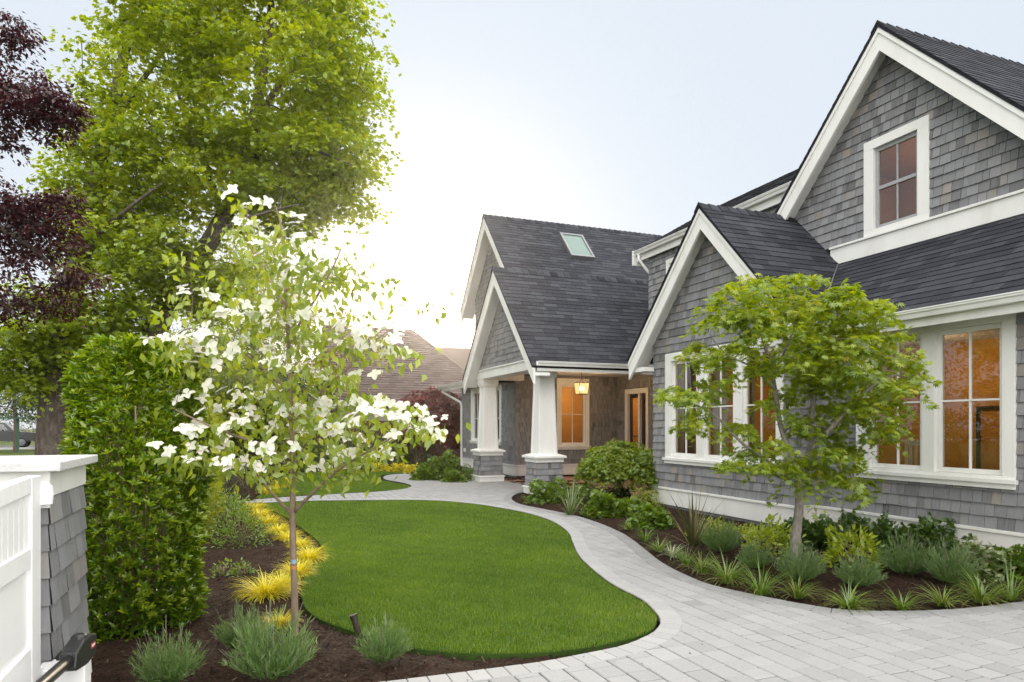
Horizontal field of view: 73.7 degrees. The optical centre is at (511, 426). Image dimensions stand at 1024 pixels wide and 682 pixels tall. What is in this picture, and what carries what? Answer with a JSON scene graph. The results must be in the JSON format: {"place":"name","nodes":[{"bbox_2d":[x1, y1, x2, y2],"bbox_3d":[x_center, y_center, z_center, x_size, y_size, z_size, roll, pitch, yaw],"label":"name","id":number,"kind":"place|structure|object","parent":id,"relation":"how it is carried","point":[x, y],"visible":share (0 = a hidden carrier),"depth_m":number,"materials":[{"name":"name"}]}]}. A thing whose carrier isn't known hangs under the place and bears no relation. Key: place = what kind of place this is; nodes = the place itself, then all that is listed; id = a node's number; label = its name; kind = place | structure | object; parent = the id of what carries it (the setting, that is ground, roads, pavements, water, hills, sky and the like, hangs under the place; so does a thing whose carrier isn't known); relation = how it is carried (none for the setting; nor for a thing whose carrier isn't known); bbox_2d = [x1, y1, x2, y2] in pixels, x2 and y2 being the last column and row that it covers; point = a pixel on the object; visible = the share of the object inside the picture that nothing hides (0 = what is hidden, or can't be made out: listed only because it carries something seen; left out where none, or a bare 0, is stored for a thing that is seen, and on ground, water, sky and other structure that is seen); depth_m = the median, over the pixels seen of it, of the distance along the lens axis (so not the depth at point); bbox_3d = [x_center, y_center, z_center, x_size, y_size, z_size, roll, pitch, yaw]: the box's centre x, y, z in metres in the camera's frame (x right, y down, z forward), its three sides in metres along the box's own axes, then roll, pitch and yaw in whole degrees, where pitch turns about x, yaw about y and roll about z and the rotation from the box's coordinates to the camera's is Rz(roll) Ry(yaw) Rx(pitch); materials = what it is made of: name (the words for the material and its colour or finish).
{"place":"outdoors","nodes":[
{"label":"outdoors","id":0,"kind":"place"},
{"bbox_2d":[0,445,34,447],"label":"road","id":1,"kind":"structure","parent":0,"point":[12,446],"depth_m":52.38,"materials":[{"name":"asphalt"}]},
{"bbox_2d":[0,423,35,446],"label":"parked pickup","id":2,"kind":"object","parent":1,"relation":"on","point":[7,434],"visible":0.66,"depth_m":48.99,"materials":[{"name":"paint"}]},
{"bbox_2d":[0,429,329,465],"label":"ground","id":3,"kind":"structure","parent":0,"point":[11,453],"depth_m":42.26,"materials":[{"name":"green plant"}]},
{"bbox_2d":[0,417,26,452],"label":"green shelter","id":4,"kind":"object","parent":3,"relation":"on","point":[17,434],"visible":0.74,"depth_m":39.92,"materials":[{"name":"metal"}]},
{"bbox_2d":[0,412,36,441],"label":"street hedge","id":5,"kind":"object","parent":3,"relation":"on","point":[27,421],"visible":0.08,"depth_m":67.02,"materials":[{"name":"plant"}]},
{"bbox_2d":[0,370,68,451],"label":"street tree","id":6,"kind":"object","parent":3,"relation":"on","point":[15,403],"visible":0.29,"depth_m":41.90,"materials":[{"name":"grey plant"}]},
{"bbox_2d":[0,455,97,672],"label":"gate pillar","id":7,"kind":"structure","parent":3,"relation":"on","point":[64,604],"depth_m":3.48,"materials":[{"name":"grey wood"}]},
{"bbox_2d":[0,475,53,681],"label":"driveway gate","id":8,"kind":"structure","parent":7,"relation":"attached to","point":[24,500],"depth_m":2.97,"materials":[{"name":"paint"}]},
{"bbox_2d":[161,320,272,414],"bbox_3d":[-11.839,-1.238,25.884,5.393,5.844,5.141,0,0,-21],"label":"garden tree","id":9,"kind":"object","parent":3,"relation":"on","point":[209,337],"visible":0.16,"depth_m":25.42,"materials":[{"name":"green plant"}]},
{"bbox_2d":[189,229,326,455],"bbox_3d":[-11.424,-3.625,30.858,6.039,10.584,6.780,0,0,-21],"label":"willow tree","id":10,"kind":"object","parent":3,"relation":"on","point":[262,357],"visible":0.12,"depth_m":30.37,"materials":[{"name":"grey plant"}]},
{"bbox_2d":[88,419,459,470],"bbox_3d":[-8.787,0.700,25.784,14.548,2.000,0.120,0,0,-21],"label":"wooden fence","id":11,"kind":"object","parent":3,"relation":"on","point":[440,453],"visible":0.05,"depth_m":26.65,"materials":[{"name":"wood"}]},
{"bbox_2d":[240,358,338,464],"bbox_3d":[-9.502,-0.568,28.160,4.963,4.733,5.080,0,0,-21],"label":"garden tree","id":12,"kind":"object","parent":3,"relation":"on","point":[299,384],"visible":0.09,"depth_m":27.57,"materials":[{"name":"green plant"}]},
{"bbox_2d":[282,343,348,411],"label":"purple beech tree","id":13,"kind":"object","parent":3,"relation":"on","point":[309,361],"visible":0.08,"depth_m":33.76,"materials":[{"name":"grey plant"}]},
{"bbox_2d":[436,20,1023,560],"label":"shingled house","id":14,"kind":"structure","parent":3,"relation":"on","point":[902,182],"depth_m":10.59,"materials":[{"name":"grey wood"}]},
{"bbox_2d":[469,385,501,444],"bbox_3d":[-0.812,-0.339,21.767,0.195,1.822,2.970,0,0,-21],"label":"window","id":15,"kind":"structure","parent":14,"relation":"in","point":[474,440],"depth_m":22.62,"materials":[{"name":"white paint"}]},
{"bbox_2d":[557,378,589,449],"bbox_3d":[1.778,-0.359,20.071,1.130,2.082,0.195,0,0,-21],"label":"window","id":16,"kind":"structure","parent":14,"relation":"in","point":[561,382],"depth_m":20.07,"materials":[{"name":"white paint"}]},
{"bbox_2d":[662,338,783,471],"bbox_3d":[3.347,-0.319,11.018,0.195,1.962,2.960,0,0,-21],"label":"window","id":17,"kind":"structure","parent":14,"relation":"in","point":[702,457],"depth_m":11.32,"materials":[{"name":"white paint"}]},
{"bbox_2d":[864,114,929,236],"bbox_3d":[5.604,-3.575,9.903,0.154,1.429,1.060,0,0,-21],"label":"window","id":18,"kind":"structure","parent":14,"relation":"in","point":[919,128],"depth_m":9.90,"materials":[{"name":"white paint"}]},
{"bbox_2d":[853,313,1017,489],"bbox_3d":[4.912,-0.269,8.029,0.195,1.862,2.050,0,0,-21],"label":"window","id":19,"kind":"structure","parent":14,"relation":"in","point":[931,469],"depth_m":7.81,"materials":[{"name":"white paint"}]},
{"bbox_2d":[976,406,999,468],"bbox_3d":[7.160,0.225,9.860,0.030,1.050,0.900,0,0,-21],"label":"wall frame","id":20,"kind":"object","parent":14,"relation":"attached to","point":[978,436],"visible":0.44,"depth_m":10.24,"materials":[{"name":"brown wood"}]},
{"bbox_2d":[256,471,408,498],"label":"lawn","id":21,"kind":"structure","parent":0,"point":[365,479],"depth_m":16.90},
{"bbox_2d":[83,463,596,484],"bbox_3d":[-4.029,1.532,14.320,21.000,0.005,24.400,0,0,-21],"label":"mulch bed","id":22,"kind":"object","parent":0,"point":[244,480],"depth_m":21.23,"materials":[{"name":"brown soil"}]},
{"bbox_2d":[0,8,113,340],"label":"purple plum tree","id":23,"kind":"object","parent":22,"relation":"on","point":[14,216],"visible":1,"depth_m":8.92,"materials":[{"name":"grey plant"}]},
{"bbox_2d":[0,0,278,454],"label":"maple tree","id":24,"kind":"object","parent":22,"relation":"on","point":[117,247],"visible":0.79,"depth_m":18.11,"materials":[{"name":"green plant"}]},
{"bbox_2d":[103,0,403,455],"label":"maple tree","id":25,"kind":"object","parent":22,"relation":"on","point":[318,183],"visible":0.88,"depth_m":18.94,"materials":[{"name":"green plant"}]},
{"bbox_2d":[200,360,310,469],"bbox_3d":[-9.233,-0.331,24.059,4.792,4.055,4.680,0,0,-21],"label":"garden tree","id":26,"kind":"object","parent":22,"relation":"on","point":[231,380],"visible":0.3,"depth_m":23.32,"materials":[{"name":"green plant"}]},
{"bbox_2d":[269,436,328,474],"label":"dark shrub","id":27,"kind":"object","parent":22,"relation":"on","point":[302,450],"visible":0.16,"depth_m":22.49,"materials":[{"name":"green plant"}]},
{"bbox_2d":[392,439,433,470],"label":"dark shrub","id":28,"kind":"object","parent":22,"relation":"on","point":[419,454],"visible":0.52,"depth_m":24.05,"materials":[{"name":"green plant"}]},
{"bbox_2d":[386,386,461,465],"bbox_3d":[-2.900,0.038,25.180,3.541,3.026,3.418,0,0,-21],"label":"red japanese maple","id":29,"kind":"object","parent":22,"relation":"on","point":[433,400],"visible":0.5,"depth_m":24.59,"materials":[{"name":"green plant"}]},
{"bbox_2d":[408,461,441,480],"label":"leafy perennial","id":30,"kind":"object","parent":22,"relation":"on","point":[423,471],"visible":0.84,"depth_m":18.58,"materials":[{"name":"green plant"}]},
{"bbox_2d":[316,325,464,438],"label":"neighbour house","id":31,"kind":"structure","parent":0,"point":[436,367],"depth_m":35.44,"materials":[{"name":"brown tile"}]},
{"bbox_2d":[436,347,470,368],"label":"neighbour house","id":32,"kind":"structure","parent":0,"point":[459,356],"depth_m":55.15,"materials":[{"name":"paint"}]},
{"bbox_2d":[263,499,657,660],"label":"lawn","id":33,"kind":"structure","parent":0,"point":[470,656],"depth_m":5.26,"materials":[{"name":"plant"}]},
{"bbox_2d":[0,0,1023,428],"label":"sky","id":34,"kind":"structure","parent":0,"point":[623,115],"materials":[{"name":"white"}]},
{"bbox_2d":[85,475,1023,681],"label":"mulch bed","id":35,"kind":"object","parent":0,"point":[376,673],"visible":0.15,"depth_m":5.87,"materials":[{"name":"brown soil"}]},
{"bbox_2d":[35,633,96,681],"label":"gate opener","id":36,"kind":"object","parent":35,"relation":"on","point":[73,664],"visible":0.97,"depth_m":3.14,"materials":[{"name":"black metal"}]},
{"bbox_2d":[42,332,220,643],"bbox_3d":[-2.782,0.430,5.016,1.239,2.247,1.212,0,0,-21],"label":"laurel bush","id":37,"kind":"object","parent":35,"relation":"on","point":[106,373],"visible":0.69,"depth_m":4.77,"materials":[{"name":"green plant"}]},
{"bbox_2d":[128,621,211,681],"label":"lavender","id":38,"kind":"object","parent":35,"relation":"on","point":[160,671],"visible":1,"depth_m":3.80,"materials":[{"name":"green plant"}]},
{"bbox_2d":[116,406,227,547],"bbox_3d":[-4.352,0.620,8.686,1.407,1.824,1.380,0,0,-21],"label":"hedge shrub","id":39,"kind":"object","parent":35,"relation":"on","point":[214,495],"visible":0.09,"depth_m":8.73,"materials":[{"name":"green plant"}]},
{"bbox_2d":[138,401,230,521],"bbox_3d":[-5.247,0.520,10.783,1.519,2.024,1.528,0,0,-21],"label":"hedge shrub","id":40,"kind":"object","parent":35,"relation":"on","point":[213,422],"visible":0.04,"depth_m":10.84,"materials":[{"name":"green plant"}]},
{"bbox_2d":[208,558,236,577],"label":"seedling","id":41,"kind":"object","parent":35,"relation":"on","point":[220,568],"visible":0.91,"depth_m":6.67,"materials":[{"name":"green plant"}]},
{"bbox_2d":[204,485,250,526],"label":"azalea","id":42,"kind":"object","parent":35,"relation":"on","point":[229,501],"visible":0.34,"depth_m":10.31,"materials":[{"name":"green plant"}]},
{"bbox_2d":[209,598,268,647],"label":"lavender","id":43,"kind":"object","parent":35,"relation":"on","point":[228,633],"visible":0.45,"depth_m":4.45,"materials":[{"name":"green plant"}]},
{"bbox_2d":[207,491,273,548],"bbox_3d":[-3.316,1.150,8.400,0.809,0.728,0.723,0,0,-21],"label":"azalea","id":44,"kind":"object","parent":35,"relation":"on","point":[224,529],"visible":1,"depth_m":8.36,"materials":[{"name":"green plant"}]},
{"bbox_2d":[226,557,258,576],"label":"seedling","id":45,"kind":"object","parent":35,"relation":"on","point":[239,572],"visible":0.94,"depth_m":6.67,"materials":[{"name":"green plant"}]},
{"bbox_2d":[220,566,303,604],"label":"golden grass","id":46,"kind":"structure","parent":35,"relation":"on","point":[264,589],"depth_m":5.92,"materials":[{"name":"plant"}]},
{"bbox_2d":[249,506,276,517],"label":"golden grass","id":47,"kind":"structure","parent":35,"relation":"on","point":[262,512],"depth_m":11.09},
{"bbox_2d":[255,510,286,524],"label":"golden grass","id":48,"kind":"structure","parent":35,"relation":"on","point":[268,520],"depth_m":10.25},
{"bbox_2d":[220,600,323,680],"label":"lavender","id":49,"kind":"object","parent":35,"relation":"on","point":[282,661],"visible":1,"depth_m":3.88,"materials":[{"name":"green plant"}]},
{"bbox_2d":[262,521,288,533],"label":"golden grass","id":50,"kind":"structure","parent":35,"relation":"on","point":[281,527],"depth_m":9.50,"materials":[{"name":"plant"}]},
{"bbox_2d":[260,609,301,629],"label":"golden grass","id":51,"kind":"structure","parent":35,"relation":"on","point":[280,622],"depth_m":5.05,"materials":[{"name":"plant"}]},
{"bbox_2d":[257,567,309,594],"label":"golden grass","id":52,"kind":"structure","parent":35,"relation":"on","point":[282,584],"depth_m":6.29,"materials":[{"name":"plant"}]},
{"bbox_2d":[104,184,470,635],"bbox_3d":[-1.542,-0.106,4.820,2.573,3.412,1.562,0,0,2],"label":"dogwood tree","id":53,"kind":"object","parent":35,"relation":"on","point":[349,461],"visible":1,"depth_m":4.62,"materials":[{"name":"white plant"}]},
{"bbox_2d":[269,526,308,541],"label":"golden grass","id":54,"kind":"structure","parent":35,"relation":"on","point":[286,536],"depth_m":8.87,"materials":[{"name":"plant"}]},
{"bbox_2d":[272,556,320,579],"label":"golden grass","id":55,"kind":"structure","parent":35,"relation":"on","point":[302,568],"depth_m":6.84,"materials":[{"name":"plant"}]},
{"bbox_2d":[281,535,318,549],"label":"golden grass","id":56,"kind":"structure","parent":35,"relation":"on","point":[302,542],"depth_m":8.37,"materials":[{"name":"plant"}]},
{"bbox_2d":[283,542,334,562],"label":"golden grass","id":57,"kind":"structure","parent":35,"relation":"on","point":[306,555],"depth_m":7.56,"materials":[{"name":"plant"}]},
{"bbox_2d":[349,613,360,643],"bbox_3d":[-1.079,1.409,4.700,0.082,0.242,0.053,0,0,-11],"label":"garden spotlight","id":58,"kind":"object","parent":35,"relation":"on","point":[355,623],"visible":0.87,"depth_m":4.68,"materials":[{"name":"brown metal"}]},
{"bbox_2d":[354,615,414,663],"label":"lavender","id":59,"kind":"object","parent":35,"relation":"on","point":[385,648],"visible":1,"depth_m":4.19,"materials":[{"name":"green plant"}]},
{"bbox_2d":[427,449,461,480],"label":"leafy perennial","id":60,"kind":"object","parent":35,"relation":"on","point":[444,462],"visible":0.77,"depth_m":18.54,"materials":[{"name":"green plant"}]},
{"bbox_2d":[440,469,467,482],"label":"leafy perennial","id":61,"kind":"object","parent":35,"relation":"on","point":[452,476],"visible":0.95,"depth_m":17.93,"materials":[{"name":"green plant"}]},
{"bbox_2d":[523,476,583,503],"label":"shrub","id":62,"kind":"object","parent":35,"relation":"on","point":[537,486],"visible":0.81,"depth_m":13.15,"materials":[{"name":"green plant"}]},
{"bbox_2d":[550,476,586,514],"bbox_3d":[0.994,1.131,11.354,0.768,0.698,0.888,0,0,19],"label":"phormium","id":63,"kind":"object","parent":35,"relation":"on","point":[571,509],"visible":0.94,"depth_m":11.24,"materials":[{"name":"green plant"}]},
{"bbox_2d":[568,480,595,504],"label":"shrub","id":64,"kind":"object","parent":35,"relation":"on","point":[584,493],"visible":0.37,"depth_m":13.00,"materials":[{"name":"green plant"}]},
{"bbox_2d":[579,489,627,518],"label":"leafy perennial","id":65,"kind":"object","parent":35,"relation":"on","point":[594,508],"visible":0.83,"depth_m":11.13,"materials":[{"name":"green plant"}]},
{"bbox_2d":[569,438,658,499],"bbox_3d":[2.151,0.901,13.360,2.057,1.353,2.133,0,0,-21],"label":"laceleaf maple","id":66,"kind":"object","parent":35,"relation":"on","point":[621,461],"visible":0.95,"depth_m":12.80,"materials":[{"name":"green plant"}]},
{"bbox_2d":[599,484,632,498],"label":"shrub","id":67,"kind":"object","parent":35,"relation":"on","point":[613,491],"visible":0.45,"depth_m":13.28,"materials":[{"name":"green plant"}]},
{"bbox_2d":[607,496,641,518],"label":"leafy perennial","id":68,"kind":"object","parent":35,"relation":"on","point":[625,504],"visible":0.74,"depth_m":10.93,"materials":[{"name":"green plant"}]},
{"bbox_2d":[618,487,662,507],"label":"hedge shrub","id":69,"kind":"object","parent":35,"relation":"on","point":[646,497],"visible":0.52,"depth_m":12.25,"materials":[{"name":"green plant"}]},
{"bbox_2d":[624,501,676,529],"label":"leafy perennial","id":70,"kind":"object","parent":35,"relation":"on","point":[647,512],"visible":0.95,"depth_m":9.79,"materials":[{"name":"green plant"}]},
{"bbox_2d":[641,535,674,551],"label":"carex","id":71,"kind":"object","parent":35,"relation":"on","point":[656,547],"visible":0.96,"depth_m":8.08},
{"bbox_2d":[657,541,685,559],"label":"carex","id":72,"kind":"object","parent":35,"relation":"on","point":[670,551],"visible":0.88,"depth_m":7.75,"materials":[{"name":"green plant"}]},
{"bbox_2d":[668,539,703,568],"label":"carex","id":73,"kind":"object","parent":35,"relation":"on","point":[685,558],"visible":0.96,"depth_m":7.27,"materials":[{"name":"plant"}]},
{"bbox_2d":[660,485,727,544],"bbox_3d":[2.230,1.071,8.371,0.921,0.817,0.840,0,0,14],"label":"phormium","id":74,"kind":"object","parent":35,"relation":"on","point":[691,531],"visible":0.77,"depth_m":8.34,"materials":[{"name":"plant"}]},
{"bbox_2d":[674,549,721,574],"bbox_3d":[1.929,1.377,6.893,0.650,0.334,0.580,0,0,-22],"label":"carex","id":75,"kind":"object","parent":35,"relation":"on","point":[702,567],"visible":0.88,"depth_m":6.88,"materials":[{"name":"plant"}]},
{"bbox_2d":[684,515,745,538],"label":"ground cover shrub","id":76,"kind":"object","parent":35,"relation":"on","point":[719,524],"visible":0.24,"depth_m":8.88,"materials":[{"name":"green plant"}]},
{"bbox_2d":[696,509,745,553],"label":"lavender","id":77,"kind":"object","parent":35,"relation":"on","point":[725,541],"visible":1,"depth_m":7.78,"materials":[{"name":"green plant"}]},
{"bbox_2d":[692,544,761,585],"bbox_3d":[2.028,1.374,6.486,0.788,0.443,0.801,0,0,10],"label":"carex","id":78,"kind":"object","parent":35,"relation":"on","point":[726,578],"visible":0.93,"depth_m":6.46,"materials":[{"name":"plant"}]},
{"bbox_2d":[716,522,777,544],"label":"ground cover shrub","id":79,"kind":"object","parent":35,"relation":"on","point":[745,525],"visible":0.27,"depth_m":8.60,"materials":[{"name":"green plant"}]},
{"bbox_2d":[735,539,775,568],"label":"lavender","id":80,"kind":"object","parent":35,"relation":"on","point":[760,557],"visible":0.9,"depth_m":6.96,"materials":[{"name":"green plant"}]},
{"bbox_2d":[719,554,811,600],"bbox_3d":[2.198,1.310,5.957,0.758,0.450,0.852,0,0,-31],"label":"carex","id":81,"kind":"object","parent":35,"relation":"on","point":[759,588],"visible":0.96,"depth_m":6.00,"materials":[{"name":"plant"}]},
{"bbox_2d":[740,513,810,559],"bbox_3d":[2.969,1.272,7.851,0.720,0.537,0.767,0,0,-21],"label":"lime shrub","id":82,"kind":"object","parent":35,"relation":"on","point":[782,536],"visible":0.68,"depth_m":7.77,"materials":[{"name":"green plant"}]},
{"bbox_2d":[652,273,943,565],"bbox_3d":[3.025,0.000,7.042,3.296,3.205,1.929,0,0,-8],"label":"japanese maple","id":83,"kind":"object","parent":35,"relation":"on","point":[815,360],"visible":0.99,"depth_m":6.72,"materials":[{"name":"green plant"}]},
{"bbox_2d":[768,575,827,603],"bbox_3d":[2.452,1.384,5.856,0.585,0.309,0.522,0,0,6],"label":"carex","id":84,"kind":"object","parent":35,"relation":"on","point":[797,593],"visible":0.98,"depth_m":5.85,"materials":[{"name":"plant"}]},
{"bbox_2d":[770,532,829,581],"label":"lavender","id":85,"kind":"object","parent":35,"relation":"on","point":[806,567],"visible":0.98,"depth_m":6.34,"materials":[{"name":"green plant"}]},
{"bbox_2d":[776,513,848,550],"bbox_3d":[3.643,1.289,8.383,0.859,0.465,0.981,0,0,-21],"label":"hellebore","id":86,"kind":"object","parent":35,"relation":"on","point":[814,533],"visible":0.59,"depth_m":8.26,"materials":[{"name":"green plant"}]},
{"bbox_2d":[823,507,872,541],"bbox_3d":[4.517,1.285,8.896,0.875,0.468,0.884,0,0,-21],"label":"hellebore","id":87,"kind":"object","parent":35,"relation":"on","point":[850,516],"visible":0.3,"depth_m":8.79,"materials":[{"name":"green plant"}]},
{"bbox_2d":[816,577,886,616],"bbox_3d":[2.747,1.402,5.561,0.658,0.315,0.647,0,0,-16],"label":"carex","id":88,"kind":"object","parent":35,"relation":"on","point":[848,601],"visible":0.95,"depth_m":5.54,"materials":[{"name":"plant"}]},
{"bbox_2d":[810,524,900,573],"bbox_3d":[3.524,1.268,7.077,0.848,0.535,0.822,0,0,-21],"label":"lime shrub","id":89,"kind":"object","parent":35,"relation":"on","point":[852,549],"visible":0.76,"depth_m":7.06,"materials":[{"name":"green plant"}]},
{"bbox_2d":[829,547,891,587],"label":"lavender","id":90,"kind":"object","parent":35,"relation":"on","point":[860,571],"visible":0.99,"depth_m":6.13,"materials":[{"name":"green plant"}]},
{"bbox_2d":[859,511,927,552],"bbox_3d":[4.468,1.256,8.042,0.742,0.536,0.696,0,0,-21],"label":"hellebore","id":91,"kind":"object","parent":35,"relation":"on","point":[884,531],"visible":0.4,"depth_m":8.00,"materials":[{"name":"green plant"}]},
{"bbox_2d":[872,525,935,574],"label":"lavender","id":92,"kind":"object","parent":35,"relation":"on","point":[898,562],"visible":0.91,"depth_m":6.64,"materials":[{"name":"green plant"}]},
{"bbox_2d":[879,580,937,613],"bbox_3d":[3.115,1.374,5.514,0.592,0.269,0.528,0,0,17],"label":"carex","id":93,"kind":"object","parent":35,"relation":"on","point":[901,606],"visible":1,"depth_m":5.49,"materials":[{"name":"plant"}]},
{"bbox_2d":[893,511,960,555],"bbox_3d":[4.732,1.241,7.704,0.732,0.555,0.833,0,0,-21],"label":"hellebore","id":94,"kind":"object","parent":35,"relation":"on","point":[930,530],"visible":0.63,"depth_m":7.66,"materials":[{"name":"green plant"}]},
{"bbox_2d":[911,580,977,608],"bbox_3d":[3.528,1.395,5.608,0.601,0.268,0.537,0,0,42],"label":"carex","id":95,"kind":"object","parent":35,"relation":"on","point":[940,601],"visible":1,"depth_m":5.60,"materials":[{"name":"plant"}]},
{"bbox_2d":[917,535,983,583],"bbox_3d":[4.039,1.224,6.292,0.562,0.453,0.626,0,0,43],"label":"lavender","id":96,"kind":"object","parent":35,"relation":"on","point":[937,567],"visible":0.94,"depth_m":6.26,"materials":[{"name":"green plant"}]},
{"bbox_2d":[933,533,1016,583],"bbox_3d":[4.526,1.271,6.718,0.740,0.482,0.719,0,0,-21],"label":"variegated shrub","id":97,"kind":"object","parent":35,"relation":"on","point":[992,554],"visible":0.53,"depth_m":6.56,"materials":[{"name":"green plant"}]},
{"bbox_2d":[930,564,1020,611],"bbox_3d":[3.921,1.378,5.734,0.742,0.426,0.730,0,0,19],"label":"carex","id":98,"kind":"object","parent":35,"relation":"on","point":[979,595],"visible":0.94,"depth_m":5.72,"materials":[{"name":"plant"}]},
{"bbox_2d":[970,561,1023,603],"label":"carex","id":99,"kind":"object","parent":35,"relation":"on","point":[1010,589],"visible":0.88,"depth_m":5.83,"materials":[{"name":"plant"}]},
{"bbox_2d":[978,542,1023,581],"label":"hellebore","id":100,"kind":"object","parent":35,"relation":"on","point":[1016,559],"visible":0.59,"depth_m":6.62,"materials":[{"name":"green plant"}]},
{"bbox_2d":[504,476,652,503],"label":"porch floor","id":101,"kind":"structure","parent":0,"point":[566,478],"depth_m":17.47,"materials":[{"name":"tile"}]},
{"bbox_2d":[245,474,1023,681],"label":"paved path","id":102,"kind":"structure","parent":0,"point":[886,645],"depth_m":4.66,"materials":[{"name":"stone"}]},
{"bbox_2d":[253,478,1023,681],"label":"path bedding","id":103,"kind":"object","parent":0,"point":[658,623],"visible":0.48,"depth_m":4.80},
{"bbox_2d":[255,474,1023,681],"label":"path edging","id":104,"kind":"object","parent":103,"relation":"on","point":[670,625],"visible":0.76,"depth_m":5.45,"materials":[{"name":"concrete"}]},
{"bbox_2d":[905,440,919,464],"bbox_3d":[5.347,0.780,8.662,0.460,1.200,0.480,0,0,-21],"label":"slatted chair","id":105,"kind":"object","parent":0,"point":[915,443],"visible":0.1,"depth_m":8.72,"materials":[{"name":"white paint"}]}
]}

